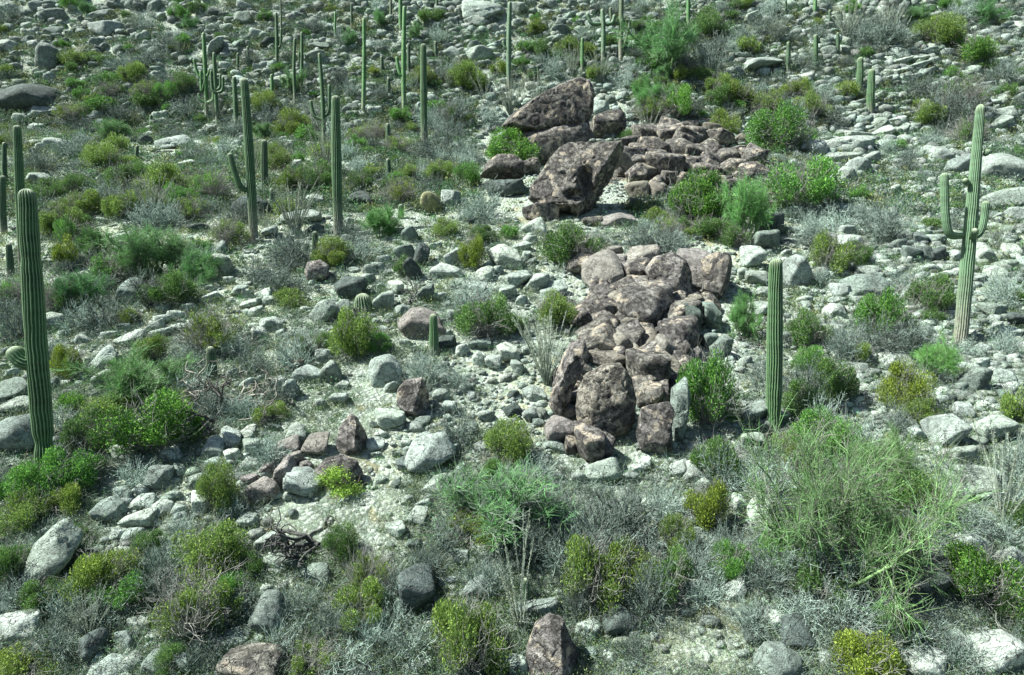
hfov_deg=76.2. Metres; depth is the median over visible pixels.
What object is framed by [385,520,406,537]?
boulder
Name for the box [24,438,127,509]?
leafy shrub
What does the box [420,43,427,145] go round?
saguaro
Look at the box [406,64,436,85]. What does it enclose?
leafy shrub
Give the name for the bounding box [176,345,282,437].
dead branches
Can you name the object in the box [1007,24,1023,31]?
boulder
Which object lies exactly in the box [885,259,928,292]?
bare bush
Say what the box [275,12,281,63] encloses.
saguaro
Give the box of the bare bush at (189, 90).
[183,83,199,95]
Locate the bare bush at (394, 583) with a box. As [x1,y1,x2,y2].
[370,552,421,606]
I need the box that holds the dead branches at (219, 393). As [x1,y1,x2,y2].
[175,375,268,433]
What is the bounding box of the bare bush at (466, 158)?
[453,149,479,165]
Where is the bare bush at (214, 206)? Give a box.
[196,191,222,219]
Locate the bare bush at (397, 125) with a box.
[390,118,408,134]
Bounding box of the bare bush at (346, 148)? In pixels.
[341,137,361,159]
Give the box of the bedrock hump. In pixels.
[607,175,668,198]
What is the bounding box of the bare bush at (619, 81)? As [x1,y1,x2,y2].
[606,62,636,92]
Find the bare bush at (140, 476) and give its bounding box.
[105,450,159,493]
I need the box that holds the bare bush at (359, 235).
[339,222,374,248]
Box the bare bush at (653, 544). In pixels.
[613,512,674,561]
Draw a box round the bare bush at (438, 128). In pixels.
[429,117,451,138]
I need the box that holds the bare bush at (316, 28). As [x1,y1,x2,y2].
[299,12,329,35]
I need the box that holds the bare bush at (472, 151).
[446,136,484,162]
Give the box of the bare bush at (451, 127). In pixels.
[439,109,465,131]
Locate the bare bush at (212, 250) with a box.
[181,240,226,266]
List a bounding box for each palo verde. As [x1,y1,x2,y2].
[44,265,121,308]
[50,330,203,409]
[70,225,115,255]
[76,0,97,16]
[79,219,195,277]
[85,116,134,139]
[89,72,103,85]
[163,244,225,286]
[181,11,199,27]
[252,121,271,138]
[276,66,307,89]
[340,27,359,46]
[359,202,410,238]
[373,5,387,26]
[408,20,422,37]
[417,454,589,551]
[611,0,702,67]
[629,68,679,108]
[651,62,671,79]
[710,169,777,237]
[722,398,1007,643]
[726,287,762,341]
[841,415,929,483]
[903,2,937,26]
[910,327,966,377]
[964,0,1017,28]
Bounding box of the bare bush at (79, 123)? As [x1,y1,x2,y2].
[60,111,100,133]
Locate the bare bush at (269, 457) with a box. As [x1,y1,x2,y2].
[235,425,306,475]
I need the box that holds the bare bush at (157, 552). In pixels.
[140,536,180,574]
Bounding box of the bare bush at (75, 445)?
[53,430,103,459]
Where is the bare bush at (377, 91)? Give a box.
[367,74,396,104]
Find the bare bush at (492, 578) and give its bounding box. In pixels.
[456,548,513,608]
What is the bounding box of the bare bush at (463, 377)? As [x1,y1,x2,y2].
[438,362,480,397]
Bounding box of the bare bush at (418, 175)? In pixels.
[411,161,432,181]
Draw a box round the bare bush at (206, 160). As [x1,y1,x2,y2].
[194,146,221,167]
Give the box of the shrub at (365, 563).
[338,536,403,607]
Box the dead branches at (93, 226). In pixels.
[56,203,94,240]
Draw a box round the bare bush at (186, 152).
[173,138,217,160]
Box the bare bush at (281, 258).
[267,246,304,273]
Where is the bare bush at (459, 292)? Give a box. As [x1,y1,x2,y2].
[443,268,494,309]
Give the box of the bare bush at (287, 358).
[270,323,325,378]
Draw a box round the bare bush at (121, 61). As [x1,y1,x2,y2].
[101,47,140,70]
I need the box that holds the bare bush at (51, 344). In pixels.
[19,327,69,360]
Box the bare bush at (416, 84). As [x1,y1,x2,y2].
[406,71,419,91]
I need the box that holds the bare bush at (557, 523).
[532,505,591,547]
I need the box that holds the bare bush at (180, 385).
[161,360,221,400]
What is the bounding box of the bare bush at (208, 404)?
[187,381,239,428]
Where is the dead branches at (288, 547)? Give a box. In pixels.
[261,508,332,568]
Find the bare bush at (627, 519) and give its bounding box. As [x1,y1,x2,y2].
[564,457,677,585]
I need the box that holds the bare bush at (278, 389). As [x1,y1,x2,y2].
[254,368,303,404]
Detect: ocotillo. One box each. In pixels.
[0,116,29,152]
[25,184,54,215]
[53,580,115,635]
[111,169,149,197]
[123,8,141,28]
[125,173,175,215]
[168,37,187,54]
[204,96,224,119]
[232,141,260,173]
[257,195,280,228]
[261,173,322,233]
[279,39,296,61]
[300,100,325,130]
[303,118,341,169]
[400,361,432,389]
[438,65,459,88]
[469,61,497,99]
[483,507,533,630]
[491,69,529,114]
[513,304,577,385]
[525,68,549,98]
[561,42,581,76]
[584,51,616,83]
[634,102,661,124]
[763,12,789,41]
[828,0,868,36]
[866,0,909,45]
[969,410,1023,520]
[987,217,1017,249]
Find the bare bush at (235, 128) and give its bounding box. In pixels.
[218,111,242,135]
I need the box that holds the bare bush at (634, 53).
[622,46,641,57]
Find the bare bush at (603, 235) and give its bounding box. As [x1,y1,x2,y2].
[587,224,614,246]
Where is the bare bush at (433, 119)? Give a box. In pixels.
[410,96,448,130]
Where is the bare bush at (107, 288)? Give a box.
[87,267,120,293]
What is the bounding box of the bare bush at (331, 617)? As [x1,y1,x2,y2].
[303,585,361,648]
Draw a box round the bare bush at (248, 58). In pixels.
[239,47,265,69]
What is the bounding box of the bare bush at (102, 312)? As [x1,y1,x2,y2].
[59,286,147,333]
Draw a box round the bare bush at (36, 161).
[8,145,65,172]
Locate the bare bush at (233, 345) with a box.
[211,318,252,363]
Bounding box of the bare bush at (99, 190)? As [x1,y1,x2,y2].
[80,171,131,200]
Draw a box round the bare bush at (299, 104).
[293,90,318,112]
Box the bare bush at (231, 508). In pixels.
[213,489,255,527]
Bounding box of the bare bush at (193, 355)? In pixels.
[162,339,221,372]
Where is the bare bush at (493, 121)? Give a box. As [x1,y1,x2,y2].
[472,95,505,129]
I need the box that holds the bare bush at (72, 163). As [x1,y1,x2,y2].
[69,156,87,169]
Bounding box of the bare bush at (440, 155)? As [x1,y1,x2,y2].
[428,142,449,161]
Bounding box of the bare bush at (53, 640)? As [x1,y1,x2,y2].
[17,611,86,674]
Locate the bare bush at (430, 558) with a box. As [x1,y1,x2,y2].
[394,531,456,585]
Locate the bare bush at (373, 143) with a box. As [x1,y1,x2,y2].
[365,129,386,148]
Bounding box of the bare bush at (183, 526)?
[153,502,201,550]
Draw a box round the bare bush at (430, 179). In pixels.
[421,167,445,189]
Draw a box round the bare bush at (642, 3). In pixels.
[634,0,650,10]
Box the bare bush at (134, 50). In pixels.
[128,41,141,53]
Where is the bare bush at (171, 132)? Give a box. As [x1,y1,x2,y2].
[153,116,193,137]
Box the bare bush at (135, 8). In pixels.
[126,0,146,12]
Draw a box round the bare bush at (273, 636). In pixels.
[256,609,313,661]
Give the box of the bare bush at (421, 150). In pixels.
[412,143,438,156]
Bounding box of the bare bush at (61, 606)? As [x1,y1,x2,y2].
[27,571,101,634]
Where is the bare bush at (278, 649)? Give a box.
[243,631,294,670]
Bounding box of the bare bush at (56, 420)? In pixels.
[53,400,87,434]
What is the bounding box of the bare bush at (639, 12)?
[628,5,643,16]
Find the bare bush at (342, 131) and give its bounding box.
[321,116,350,139]
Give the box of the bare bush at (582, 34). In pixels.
[572,21,598,40]
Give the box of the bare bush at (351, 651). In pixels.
[318,613,381,674]
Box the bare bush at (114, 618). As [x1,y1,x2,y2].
[79,591,136,637]
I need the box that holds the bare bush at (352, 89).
[335,76,361,96]
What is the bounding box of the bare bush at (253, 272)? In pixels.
[234,246,271,289]
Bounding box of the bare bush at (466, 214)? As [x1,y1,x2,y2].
[451,198,482,225]
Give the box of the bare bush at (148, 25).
[126,8,159,32]
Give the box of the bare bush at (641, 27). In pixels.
[636,22,646,32]
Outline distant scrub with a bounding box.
[0,0,1023,215]
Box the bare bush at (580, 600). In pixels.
[555,578,607,628]
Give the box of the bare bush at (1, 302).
[0,296,21,312]
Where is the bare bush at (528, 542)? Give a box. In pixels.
[485,497,565,580]
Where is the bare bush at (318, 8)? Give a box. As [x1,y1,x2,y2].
[314,1,323,12]
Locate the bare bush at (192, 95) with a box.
[186,93,195,104]
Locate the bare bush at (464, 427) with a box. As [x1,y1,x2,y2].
[428,393,484,454]
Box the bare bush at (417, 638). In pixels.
[368,607,438,674]
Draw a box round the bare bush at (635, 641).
[613,627,654,670]
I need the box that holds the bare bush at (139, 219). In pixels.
[114,191,177,231]
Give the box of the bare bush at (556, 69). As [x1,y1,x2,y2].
[533,46,568,82]
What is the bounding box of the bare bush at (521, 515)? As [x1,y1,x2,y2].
[490,493,532,537]
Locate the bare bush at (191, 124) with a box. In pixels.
[182,119,201,130]
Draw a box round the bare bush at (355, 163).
[343,153,380,172]
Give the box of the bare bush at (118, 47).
[111,39,125,53]
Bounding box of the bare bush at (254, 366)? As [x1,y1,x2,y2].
[222,339,277,379]
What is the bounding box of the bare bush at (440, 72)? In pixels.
[434,59,447,82]
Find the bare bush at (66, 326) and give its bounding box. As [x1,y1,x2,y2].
[50,293,108,337]
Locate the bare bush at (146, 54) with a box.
[135,39,175,64]
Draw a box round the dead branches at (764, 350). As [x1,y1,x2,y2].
[725,314,784,354]
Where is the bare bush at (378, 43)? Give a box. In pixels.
[367,39,385,51]
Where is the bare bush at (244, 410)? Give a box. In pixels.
[213,383,264,429]
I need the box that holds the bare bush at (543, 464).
[516,447,558,488]
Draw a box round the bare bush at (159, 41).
[141,24,182,52]
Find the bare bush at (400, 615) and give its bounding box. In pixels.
[373,589,429,647]
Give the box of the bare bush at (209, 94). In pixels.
[194,83,218,100]
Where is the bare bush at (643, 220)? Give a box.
[636,217,655,229]
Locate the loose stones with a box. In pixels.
[0,0,1023,674]
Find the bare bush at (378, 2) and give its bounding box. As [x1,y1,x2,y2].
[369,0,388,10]
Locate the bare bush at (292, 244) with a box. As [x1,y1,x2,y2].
[263,220,315,266]
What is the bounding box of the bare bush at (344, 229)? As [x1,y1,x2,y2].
[334,218,355,234]
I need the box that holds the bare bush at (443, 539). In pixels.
[420,506,475,564]
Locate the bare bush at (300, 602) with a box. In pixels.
[275,569,325,626]
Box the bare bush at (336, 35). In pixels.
[326,23,349,51]
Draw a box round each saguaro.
[0,176,7,233]
[1,142,7,186]
[5,243,14,276]
[6,189,54,478]
[13,125,24,265]
[135,145,138,155]
[193,33,213,117]
[206,346,216,380]
[210,52,224,124]
[227,78,257,243]
[232,76,238,125]
[236,53,238,69]
[261,139,267,188]
[269,188,274,203]
[270,74,273,97]
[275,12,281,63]
[280,0,281,27]
[292,38,296,101]
[298,32,303,90]
[309,53,330,141]
[312,231,318,257]
[331,95,342,236]
[334,12,335,37]
[350,3,352,27]
[361,18,365,110]
[380,56,383,73]
[386,77,390,92]
[386,123,389,144]
[386,158,390,178]
[389,0,391,14]
[395,6,406,113]
[398,0,402,35]
[398,204,403,218]
[407,43,410,71]
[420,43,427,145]
[429,314,438,356]
[434,41,437,56]
[502,1,511,88]
[523,578,530,602]
[580,37,583,69]
[586,9,615,62]
[609,0,630,59]
[686,0,689,21]
[766,258,782,430]
[785,42,790,70]
[812,34,817,73]
[813,0,816,11]
[828,10,831,21]
[836,32,839,54]
[856,57,863,97]
[866,69,874,113]
[940,104,990,342]
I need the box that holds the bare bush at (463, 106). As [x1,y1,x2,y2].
[442,86,481,124]
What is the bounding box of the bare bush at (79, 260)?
[57,246,98,267]
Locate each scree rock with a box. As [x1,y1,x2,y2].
[614,150,633,170]
[614,164,634,176]
[621,135,639,145]
[624,147,647,155]
[624,181,648,200]
[625,163,644,178]
[626,166,650,182]
[628,142,650,147]
[631,154,645,163]
[632,126,653,136]
[633,124,658,136]
[637,136,668,150]
[643,163,657,177]
[645,152,685,176]
[648,175,664,183]
[649,181,667,198]
[654,149,667,152]
[656,123,680,140]
[659,116,685,125]
[660,170,678,184]
[665,138,692,154]
[672,124,701,142]
[672,132,697,143]
[674,171,697,189]
[683,120,699,125]
[684,156,701,173]
[685,143,707,155]
[686,125,707,140]
[691,129,704,143]
[693,162,714,175]
[700,138,719,144]
[700,151,722,163]
[703,122,722,128]
[704,144,723,152]
[706,128,734,144]
[706,158,720,166]
[714,167,726,174]
[715,148,738,161]
[719,175,732,179]
[720,158,748,174]
[722,179,743,194]
[732,145,746,148]
[732,171,754,181]
[733,133,748,143]
[736,161,769,178]
[737,147,769,163]
[746,142,765,162]
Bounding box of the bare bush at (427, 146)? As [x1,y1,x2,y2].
[407,122,481,159]
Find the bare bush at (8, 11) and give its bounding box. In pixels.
[0,0,30,24]
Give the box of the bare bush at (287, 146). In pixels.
[279,142,296,152]
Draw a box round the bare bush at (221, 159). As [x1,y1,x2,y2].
[212,154,227,164]
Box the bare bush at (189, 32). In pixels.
[182,27,203,36]
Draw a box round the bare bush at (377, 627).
[344,603,405,657]
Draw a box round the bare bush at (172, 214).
[140,195,193,230]
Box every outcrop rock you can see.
[543,415,574,441]
[553,367,583,380]
[561,351,590,363]
[562,404,575,418]
[564,435,576,453]
[565,307,591,327]
[566,246,594,273]
[570,389,577,404]
[573,375,584,390]
[574,294,599,313]
[574,422,605,462]
[575,314,615,349]
[580,249,623,286]
[581,363,592,374]
[587,283,614,295]
[588,279,598,290]
[588,350,625,366]
[589,278,608,287]
[590,277,600,282]
[590,298,601,315]
[590,310,618,327]
[592,356,602,365]
[595,298,617,314]
[597,295,607,299]
[600,246,623,253]
[603,431,615,458]
[607,289,617,299]
[612,345,625,355]
[613,330,632,348]
[615,311,625,320]
[616,279,674,324]
[617,254,626,263]
[617,323,628,330]
[619,317,639,323]
[622,327,645,346]
[623,257,645,276]
[624,342,639,368]
[625,244,660,260]
[625,275,648,281]
[625,348,670,380]
[627,319,642,327]
[632,372,658,393]
[635,255,650,265]
[636,380,664,407]
[639,340,660,351]
[640,322,654,328]
[644,327,656,343]
[655,334,676,353]
[658,379,669,402]
[659,299,704,323]
[659,315,699,344]
[661,351,680,373]
[669,374,680,390]
[671,349,682,359]
[673,290,686,299]
[675,339,691,354]
[677,248,711,272]
[678,359,687,365]
[680,355,693,374]
[683,303,701,330]
[684,292,701,300]
[690,345,701,355]
[691,270,702,290]
[692,292,704,300]
[700,291,722,313]
[702,277,718,298]
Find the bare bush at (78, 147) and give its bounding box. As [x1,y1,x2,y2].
[37,133,91,158]
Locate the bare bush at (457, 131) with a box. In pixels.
[448,125,463,137]
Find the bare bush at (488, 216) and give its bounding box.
[460,176,507,226]
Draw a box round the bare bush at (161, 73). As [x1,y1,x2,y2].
[154,67,179,86]
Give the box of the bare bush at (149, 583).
[119,545,204,635]
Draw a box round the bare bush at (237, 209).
[216,193,264,224]
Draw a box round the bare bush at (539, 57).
[530,52,544,63]
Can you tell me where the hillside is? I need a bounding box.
[0,0,1023,674]
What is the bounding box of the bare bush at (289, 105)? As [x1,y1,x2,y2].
[282,99,298,108]
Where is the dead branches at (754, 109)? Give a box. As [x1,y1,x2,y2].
[748,101,767,115]
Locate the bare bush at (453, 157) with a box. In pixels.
[442,147,465,162]
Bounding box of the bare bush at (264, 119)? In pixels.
[251,98,281,124]
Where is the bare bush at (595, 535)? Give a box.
[562,511,649,581]
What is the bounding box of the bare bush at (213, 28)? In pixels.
[206,21,222,33]
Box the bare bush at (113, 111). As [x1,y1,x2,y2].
[103,98,142,121]
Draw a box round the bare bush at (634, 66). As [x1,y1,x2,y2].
[619,53,651,75]
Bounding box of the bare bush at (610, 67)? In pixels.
[600,60,618,80]
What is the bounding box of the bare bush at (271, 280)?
[250,255,304,292]
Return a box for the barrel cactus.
[353,293,372,313]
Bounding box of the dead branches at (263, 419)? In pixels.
[235,380,300,423]
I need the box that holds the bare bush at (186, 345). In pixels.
[169,336,215,357]
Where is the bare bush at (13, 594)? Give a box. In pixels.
[0,565,45,611]
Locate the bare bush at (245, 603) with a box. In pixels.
[215,573,265,627]
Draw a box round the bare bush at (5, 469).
[0,456,15,501]
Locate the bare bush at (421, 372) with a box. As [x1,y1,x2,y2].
[393,343,451,389]
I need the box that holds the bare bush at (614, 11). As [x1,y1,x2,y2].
[596,0,626,14]
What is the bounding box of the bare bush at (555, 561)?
[530,529,581,586]
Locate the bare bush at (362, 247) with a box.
[330,230,392,266]
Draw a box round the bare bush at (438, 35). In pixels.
[423,22,453,48]
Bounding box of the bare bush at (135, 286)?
[113,261,173,313]
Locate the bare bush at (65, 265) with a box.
[50,256,79,275]
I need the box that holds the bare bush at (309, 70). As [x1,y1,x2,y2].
[303,61,315,79]
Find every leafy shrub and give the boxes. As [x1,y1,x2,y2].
[0,24,8,34]
[0,63,17,73]
[0,123,8,132]
[0,131,11,147]
[0,271,50,305]
[0,282,14,303]
[0,448,91,508]
[0,478,55,535]
[0,530,32,588]
[0,633,70,674]
[6,570,71,623]
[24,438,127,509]
[27,172,68,198]
[29,482,89,516]
[38,198,85,237]
[43,270,79,311]
[47,98,90,124]
[47,198,68,210]
[47,229,78,267]
[49,339,86,379]
[50,187,105,213]
[52,214,93,242]
[53,38,71,47]
[53,389,87,417]
[54,403,113,456]
[54,529,151,605]
[56,0,79,8]
[56,44,91,66]
[60,172,90,193]
[62,77,89,87]
[64,59,78,72]
[70,141,130,167]
[71,85,90,97]
[71,389,146,437]
[72,210,94,223]
[73,521,96,553]
[75,101,99,113]
[77,244,139,282]
[78,91,97,101]
[78,112,89,117]
[78,140,98,150]
[79,52,97,62]
[80,177,104,189]
[81,380,222,461]
[84,90,117,110]
[87,564,154,610]
[92,65,121,84]
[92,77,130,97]
[95,51,118,63]
[97,149,146,185]
[99,129,132,151]
[99,182,146,218]
[108,176,127,189]
[109,305,146,322]
[112,57,148,82]
[118,162,155,179]
[119,74,163,96]
[121,10,132,17]
[121,43,132,50]
[121,153,144,164]
[121,520,173,555]
[127,157,200,190]
[128,87,153,107]
[128,329,172,360]
[129,259,162,281]
[129,267,203,305]
[130,177,142,189]
[134,546,257,648]
[135,384,161,405]
[139,185,171,208]
[146,95,164,106]
[147,121,166,131]
[150,78,191,100]
[152,640,191,674]
[158,178,201,202]
[160,100,172,109]
[161,381,197,404]
[162,0,191,19]
[163,71,199,94]
[165,43,178,51]
[166,188,211,223]
[166,297,261,358]
[166,507,253,571]
[171,149,185,156]
[173,31,191,46]
[181,556,239,580]
[185,0,209,11]
[185,162,235,199]
[186,236,215,252]
[190,456,243,515]
[191,112,205,121]
[201,559,254,612]
[203,212,261,245]
[212,31,226,37]
[212,135,221,142]
[221,174,241,182]
[235,545,269,582]
[239,144,260,167]
[248,400,291,425]
[250,86,283,111]
[253,8,273,20]
[257,141,295,169]
[267,141,280,148]
[268,60,283,70]
[269,107,311,136]
[269,160,305,192]
[271,285,305,301]
[273,195,300,217]
[274,130,289,136]
[278,294,310,307]
[280,625,349,674]
[281,152,331,189]
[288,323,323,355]
[291,150,306,160]
[292,140,304,146]
[294,121,320,141]
[300,29,310,34]
[305,142,330,157]
[306,569,396,634]
[307,90,317,95]
[307,232,358,265]
[314,461,370,506]
[316,520,361,562]
[317,330,337,348]
[319,302,391,360]
[324,2,337,12]
[341,120,375,139]
[342,133,367,147]
[342,164,377,190]
[348,62,360,71]
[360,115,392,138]
[361,161,385,175]
[364,331,392,353]
[368,64,379,73]
[374,173,419,203]
[378,173,397,187]
[380,130,414,153]
[386,169,405,180]
[386,252,420,277]
[388,105,412,122]
[389,152,400,162]
[394,161,422,178]
[397,175,414,183]
[403,119,418,130]
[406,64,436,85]
[417,6,442,22]
[418,155,454,179]
[427,94,445,112]
[429,73,442,84]
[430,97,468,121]
[430,215,460,235]
[430,579,517,674]
[432,7,446,18]
[436,502,499,552]
[444,58,479,87]
[450,288,517,344]
[452,160,484,186]
[454,231,486,268]
[462,112,475,120]
[464,65,488,91]
[467,124,545,160]
[467,222,501,242]
[468,445,513,487]
[478,414,538,464]
[488,57,512,74]
[497,221,522,238]
[497,312,528,331]
[513,52,529,66]
[514,36,536,51]
[524,17,547,33]
[526,29,536,35]
[526,71,539,77]
[528,211,610,267]
[529,12,539,20]
[529,34,556,55]
[531,286,585,325]
[547,48,570,61]
[552,31,586,51]
[553,521,637,630]
[574,36,596,56]
[585,62,609,78]
[598,534,661,598]
[606,33,617,45]
[616,128,632,137]
[624,19,644,30]
[626,72,650,92]
[626,86,676,123]
[628,29,645,45]
[633,543,712,609]
[635,55,659,69]
[641,206,677,221]
[645,18,663,30]
[650,74,669,84]
[650,211,688,236]
[654,81,695,118]
[654,510,700,555]
[658,159,737,222]
[660,81,680,92]
[672,61,697,79]
[673,214,693,228]
[674,338,762,429]
[677,471,736,531]
[681,211,731,236]
[683,226,700,235]
[686,61,715,80]
[688,7,729,35]
[689,429,749,484]
[691,2,716,18]
[694,107,709,116]
[700,68,730,93]
[700,102,743,134]
[702,536,756,585]
[704,79,734,104]
[715,220,753,246]
[722,9,739,19]
[723,78,757,104]
[726,0,745,10]
[728,99,747,107]
[730,147,859,206]
[731,0,754,8]
[736,30,765,53]
[742,96,836,150]
[744,87,783,111]
[751,527,799,574]
[763,303,836,348]
[765,425,800,450]
[768,141,785,153]
[768,190,798,207]
[776,439,820,473]
[777,73,813,97]
[782,372,826,416]
[784,554,863,620]
[785,404,866,460]
[789,343,836,372]
[792,88,840,119]
[802,226,861,276]
[807,16,830,28]
[807,349,872,408]
[821,620,925,674]
[834,74,866,95]
[839,0,861,12]
[845,342,881,360]
[846,234,874,264]
[847,183,873,198]
[853,280,931,343]
[857,44,877,55]
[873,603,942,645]
[874,348,939,411]
[877,465,958,523]
[887,512,929,556]
[890,137,907,151]
[892,272,957,310]
[901,391,944,423]
[904,5,973,45]
[909,95,957,123]
[911,99,921,106]
[915,304,952,319]
[919,216,941,228]
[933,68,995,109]
[935,0,953,9]
[939,106,999,142]
[942,63,969,77]
[944,528,1023,631]
[949,24,1006,63]
[949,200,963,208]
[952,0,966,6]
[976,57,999,70]
[990,585,1023,636]
[992,86,1005,95]
[993,499,1023,529]
[997,385,1023,423]
[998,80,1019,95]
[1001,288,1023,302]
[1008,145,1023,155]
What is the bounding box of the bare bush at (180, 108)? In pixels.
[167,91,203,123]
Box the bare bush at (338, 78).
[324,59,352,87]
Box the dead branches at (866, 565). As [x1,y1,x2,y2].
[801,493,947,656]
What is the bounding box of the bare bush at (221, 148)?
[211,132,241,157]
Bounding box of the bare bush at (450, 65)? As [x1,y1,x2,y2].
[433,57,464,82]
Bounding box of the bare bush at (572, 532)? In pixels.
[549,505,616,563]
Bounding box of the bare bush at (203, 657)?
[167,620,232,674]
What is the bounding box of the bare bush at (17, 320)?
[0,285,23,346]
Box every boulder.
[0,39,19,53]
[0,84,61,112]
[0,376,27,401]
[0,395,28,411]
[0,414,34,451]
[0,601,12,614]
[0,608,41,643]
[11,113,31,124]
[21,518,82,582]
[25,172,50,185]
[27,0,41,11]
[27,106,56,117]
[34,41,60,69]
[39,8,67,20]
[41,26,62,34]
[41,137,63,147]
[46,312,65,328]
[77,600,102,624]
[77,627,110,665]
[86,653,137,674]
[88,9,115,18]
[88,20,124,35]
[88,496,128,521]
[90,344,116,371]
[90,369,117,387]
[108,444,138,460]
[109,231,149,247]
[109,527,126,540]
[112,329,146,346]
[113,486,132,497]
[114,630,138,648]
[116,277,140,303]
[117,506,157,527]
[120,527,146,540]
[121,650,145,667]
[126,615,149,636]
[129,493,157,509]
[131,483,150,494]
[140,648,172,674]
[144,464,174,489]
[145,318,165,330]
[152,301,171,311]
[152,498,174,512]
[154,135,193,148]
[159,445,182,461]
[173,463,186,479]
[173,651,188,673]
[176,159,194,168]
[188,473,203,489]
[191,490,208,512]
[199,291,222,301]
[200,435,224,458]
[207,36,223,57]
[211,253,235,276]
[215,642,284,674]
[219,426,241,448]
[222,626,251,647]
[223,448,240,460]
[230,285,248,295]
[231,195,271,213]
[233,11,251,24]
[236,511,258,527]
[238,297,261,307]
[240,424,257,439]
[240,473,258,485]
[243,437,260,455]
[244,476,280,505]
[247,589,285,635]
[251,326,267,339]
[253,287,271,297]
[254,531,284,550]
[258,462,276,473]
[259,316,282,331]
[261,225,278,235]
[263,550,287,572]
[266,376,286,388]
[269,74,289,87]
[273,455,296,487]
[274,450,285,463]
[276,434,300,453]
[280,209,321,223]
[282,379,299,397]
[282,450,305,464]
[283,466,323,497]
[285,359,303,372]
[285,422,305,443]
[285,558,302,569]
[292,364,323,381]
[296,562,332,588]
[299,460,312,467]
[300,431,329,453]
[304,49,324,63]
[304,260,328,281]
[306,194,324,204]
[307,42,330,49]
[307,224,324,235]
[308,300,338,322]
[314,349,332,362]
[315,454,362,486]
[320,360,341,381]
[329,393,348,403]
[334,276,367,298]
[335,299,350,318]
[336,413,367,454]
[341,102,358,110]
[346,191,372,205]
[349,660,383,674]
[365,436,384,451]
[368,354,401,387]
[372,290,393,310]
[374,408,405,429]
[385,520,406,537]
[388,280,403,292]
[393,244,414,258]
[394,304,409,316]
[395,455,409,471]
[396,377,429,416]
[397,307,445,338]
[398,563,435,615]
[401,225,417,240]
[402,660,420,674]
[403,257,421,280]
[405,431,455,472]
[407,505,428,525]
[407,539,421,550]
[413,243,429,264]
[416,283,433,301]
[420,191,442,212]
[422,473,448,493]
[429,263,461,276]
[432,389,449,400]
[439,335,455,348]
[441,189,460,207]
[441,400,457,412]
[443,247,460,265]
[444,46,459,56]
[451,549,468,564]
[461,0,504,18]
[462,574,495,602]
[464,15,485,25]
[465,45,492,60]
[468,282,487,291]
[468,338,490,349]
[472,350,484,367]
[472,539,505,556]
[475,266,493,281]
[480,154,525,179]
[484,179,525,196]
[485,354,502,368]
[487,244,523,268]
[496,342,519,361]
[499,285,516,297]
[502,77,593,133]
[502,402,522,417]
[503,652,527,674]
[505,270,530,287]
[508,601,523,618]
[510,359,524,375]
[512,2,525,14]
[512,241,531,250]
[520,121,590,164]
[521,217,546,235]
[522,201,559,220]
[522,385,546,400]
[522,407,537,420]
[523,273,550,292]
[524,157,540,174]
[525,597,558,616]
[525,613,579,674]
[528,141,623,216]
[540,286,566,296]
[542,440,564,453]
[547,280,567,289]
[548,339,587,415]
[551,24,568,35]
[562,255,570,268]
[575,617,601,642]
[576,363,636,437]
[581,216,602,225]
[582,79,594,120]
[584,276,635,298]
[584,456,622,481]
[585,18,599,28]
[590,109,626,137]
[590,129,595,138]
[593,100,609,114]
[601,213,635,226]
[601,603,644,635]
[603,649,617,664]
[623,471,638,481]
[630,456,650,471]
[636,401,674,453]
[644,252,691,291]
[668,459,686,477]
[670,377,690,441]
[682,460,701,482]
[695,477,710,488]
[699,333,718,348]
[701,252,731,298]
[702,301,722,330]
[707,335,733,357]
[724,577,747,600]
[731,492,746,512]
[737,267,748,280]
[740,245,767,267]
[740,399,767,423]
[740,432,764,445]
[741,626,764,644]
[742,57,783,70]
[744,10,759,21]
[745,270,767,283]
[747,493,775,532]
[750,229,779,248]
[752,641,805,674]
[754,212,784,234]
[754,301,767,315]
[755,286,767,296]
[767,609,783,628]
[777,612,816,651]
[781,411,790,419]
[783,254,811,287]
[783,329,796,345]
[800,140,806,151]
[805,140,827,155]
[820,45,837,54]
[821,303,848,318]
[825,135,875,151]
[825,152,861,161]
[827,162,841,170]
[827,296,846,302]
[828,283,850,296]
[830,166,857,183]
[830,324,845,337]
[837,225,856,233]
[837,234,862,243]
[839,272,889,296]
[843,131,872,135]
[845,156,872,171]
[853,362,869,372]
[855,265,881,273]
[864,151,880,163]
[869,117,887,128]
[872,125,896,135]
[878,352,915,366]
[880,67,907,73]
[883,47,904,55]
[888,115,906,121]
[894,56,913,63]
[897,560,952,602]
[900,245,922,257]
[900,280,926,299]
[902,425,925,441]
[905,648,946,674]
[909,231,929,241]
[910,53,929,62]
[910,59,932,67]
[911,540,957,571]
[915,201,929,210]
[916,246,933,262]
[919,46,939,54]
[920,413,972,445]
[928,146,955,162]
[928,234,947,242]
[931,246,946,260]
[941,464,1013,499]
[943,153,970,173]
[947,249,960,260]
[948,528,992,552]
[950,445,978,462]
[952,401,975,417]
[953,366,992,391]
[964,629,1023,674]
[970,414,1018,439]
[971,626,989,632]
[973,273,986,280]
[974,492,995,498]
[976,242,996,260]
[976,302,1007,314]
[979,187,1023,209]
[981,153,1023,179]
[982,265,1010,281]
[990,114,1013,128]
[990,368,1017,383]
[991,106,1019,118]
[994,326,1023,336]
[994,546,1023,573]
[1000,243,1022,254]
[1003,312,1023,323]
[1004,206,1023,221]
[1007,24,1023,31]
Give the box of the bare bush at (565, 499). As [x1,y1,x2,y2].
[531,473,590,543]
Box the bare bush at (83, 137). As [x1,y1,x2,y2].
[68,126,95,143]
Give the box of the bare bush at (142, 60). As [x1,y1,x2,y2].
[122,47,153,69]

